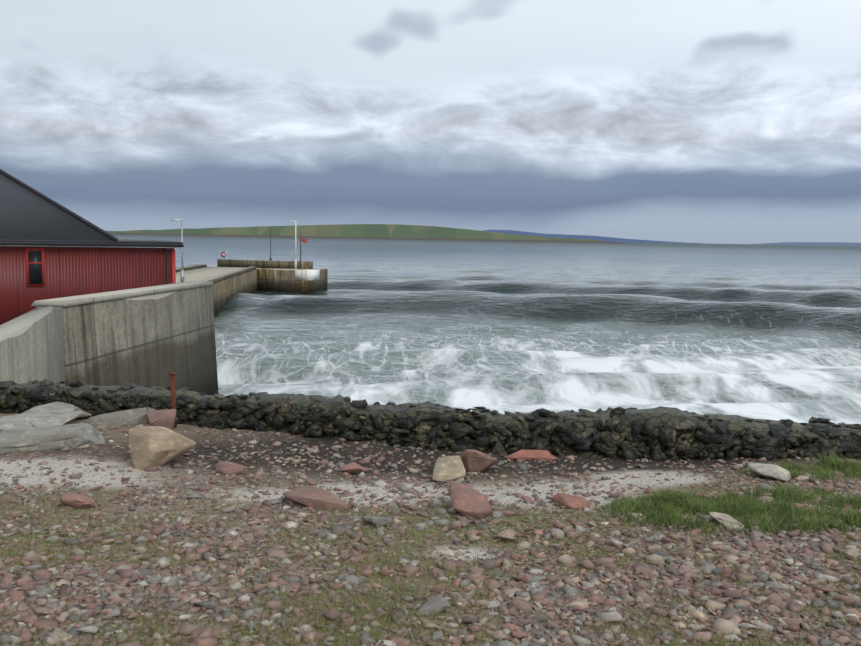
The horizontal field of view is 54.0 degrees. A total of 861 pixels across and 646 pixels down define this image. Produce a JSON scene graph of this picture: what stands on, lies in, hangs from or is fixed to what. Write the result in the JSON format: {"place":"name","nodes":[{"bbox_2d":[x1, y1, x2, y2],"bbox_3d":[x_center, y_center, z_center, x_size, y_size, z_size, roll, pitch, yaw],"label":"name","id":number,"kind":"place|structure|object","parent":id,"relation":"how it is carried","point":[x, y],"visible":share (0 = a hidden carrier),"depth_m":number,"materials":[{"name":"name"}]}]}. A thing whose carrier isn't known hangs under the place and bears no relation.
{"place":"outdoors","nodes":[
{"label":"outdoors","id":0,"kind":"place"},
{"bbox_2d":[106,224,633,243],"bbox_3d":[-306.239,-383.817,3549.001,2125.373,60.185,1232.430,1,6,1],"label":"island hill","id":1,"kind":"structure","parent":0,"point":[381,231],"depth_m":3034.93,"materials":[{"name":"green plant"}]},
{"bbox_2d":[0,413,860,645],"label":"shore ground","id":2,"kind":"structure","parent":0,"point":[57,467],"depth_m":7.21,"materials":[{"name":"grey gravel"}]},
{"bbox_2d":[0,307,64,383],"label":"sea wall","id":3,"kind":"structure","parent":2,"relation":"on","point":[31,345],"depth_m":15.90,"materials":[{"name":"concrete"}]},
{"bbox_2d":[169,372,176,427],"bbox_3d":[-3.092,0.979,10.154,0.074,0.772,0.070,1,6,1],"label":"rusty post","id":4,"kind":"object","parent":2,"relation":"on","point":[173,390],"visible":0.78,"depth_m":10.12,"materials":[{"name":"metal"}]},
{"bbox_2d":[0,402,790,614],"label":"boulders","id":5,"kind":"object","parent":2,"relation":"on","point":[158,441],"visible":0.88,"depth_m":8.08,"materials":[{"name":"stone"}]},
{"bbox_2d":[0,422,860,645],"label":"pebbles","id":6,"kind":"object","parent":2,"relation":"on","point":[122,573],"visible":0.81,"depth_m":5.24,"materials":[{"name":"stone"}]},
{"bbox_2d":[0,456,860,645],"bbox_3d":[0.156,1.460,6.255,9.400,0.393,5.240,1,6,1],"label":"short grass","id":7,"kind":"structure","parent":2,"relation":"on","point":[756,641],"depth_m":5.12,"materials":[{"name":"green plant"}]},
{"bbox_2d":[0,381,860,458],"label":"rocks","id":8,"kind":"object","parent":2,"relation":"on","point":[737,424],"visible":0.27,"depth_m":9.45,"materials":[{"name":"black stone"}]},
{"bbox_2d":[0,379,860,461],"bbox_3d":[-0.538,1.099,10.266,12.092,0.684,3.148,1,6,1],"label":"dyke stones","id":9,"kind":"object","parent":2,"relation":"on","point":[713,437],"visible":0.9,"depth_m":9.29,"materials":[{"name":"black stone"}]},
{"bbox_2d":[586,451,860,537],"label":"grass tuft","id":10,"kind":"object","parent":2,"relation":"on","point":[681,502],"visible":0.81,"depth_m":6.61,"materials":[{"name":"green plant"}]},
{"bbox_2d":[0,0,860,243],"label":"sky","id":11,"kind":"structure","parent":0,"point":[686,121],"materials":[{"name":"grey"}]},
{"bbox_2d":[113,235,860,423],"bbox_3d":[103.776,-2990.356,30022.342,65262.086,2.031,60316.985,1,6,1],"label":"sea","id":12,"kind":"structure","parent":0,"point":[771,332],"depth_m":54.01,"materials":[{"name":"liquid"}]},
{"bbox_2d":[37,285,218,395],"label":"sea wall","id":13,"kind":"structure","parent":12,"relation":"in","point":[154,340],"depth_m":23.33,"materials":[{"name":"concrete"}]},
{"bbox_2d":[31,281,212,306],"bbox_3d":[-8.214,-0.892,23.850,0.800,0.120,9.387,2,6,6],"label":"wall coping","id":14,"kind":"object","parent":13,"relation":"on","point":[87,298],"visible":1,"depth_m":21.99,"materials":[{"name":"concrete"}]},
{"bbox_2d":[176,259,327,315],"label":"harbour pier","id":15,"kind":"structure","parent":12,"relation":"in","point":[228,278],"depth_m":82.00,"materials":[{"name":"concrete"}]},
{"bbox_2d":[0,169,183,324],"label":"red building","id":16,"kind":"structure","parent":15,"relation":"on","point":[50,248],"depth_m":28.44,"materials":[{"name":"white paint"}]},
{"bbox_2d":[171,219,183,282],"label":"quay lamp","id":17,"kind":"object","parent":15,"relation":"on","point":[182,275],"visible":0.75,"depth_m":55.43,"materials":[{"name":"silver metal"}]},
{"bbox_2d":[221,251,226,257],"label":"life ring station","id":18,"kind":"object","parent":15,"relation":"on","point":[223,254],"visible":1,"depth_m":88.07,"materials":[{"name":"white"}]},
{"bbox_2d":[269,226,271,259],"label":"pole","id":19,"kind":"object","parent":15,"relation":"on","point":[270,258],"visible":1,"depth_m":87.59,"materials":[{"name":"grey metal"}]},
{"bbox_2d":[287,220,296,268],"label":"pier lamp","id":20,"kind":"object","parent":15,"relation":"on","point":[295,245],"visible":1,"depth_m":84.53,"materials":[{"name":"grey metal"}]},
{"bbox_2d":[300,232,307,269],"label":"flag pole","id":21,"kind":"object","parent":15,"relation":"on","point":[303,240],"visible":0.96,"depth_m":83.14,"materials":[{"name":"grey"}]},
{"bbox_2d":[483,230,703,243],"bbox_3d":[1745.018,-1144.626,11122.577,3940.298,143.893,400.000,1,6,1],"label":"hills","id":22,"kind":"structure","parent":0,"point":[609,239],"depth_m":11026.18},
{"bbox_2d":[747,242,860,245],"bbox_3d":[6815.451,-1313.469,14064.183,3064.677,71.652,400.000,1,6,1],"label":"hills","id":23,"kind":"structure","parent":0,"point":[822,243],"depth_m":13965.95,"materials":[{"name":"grey"}]}
]}

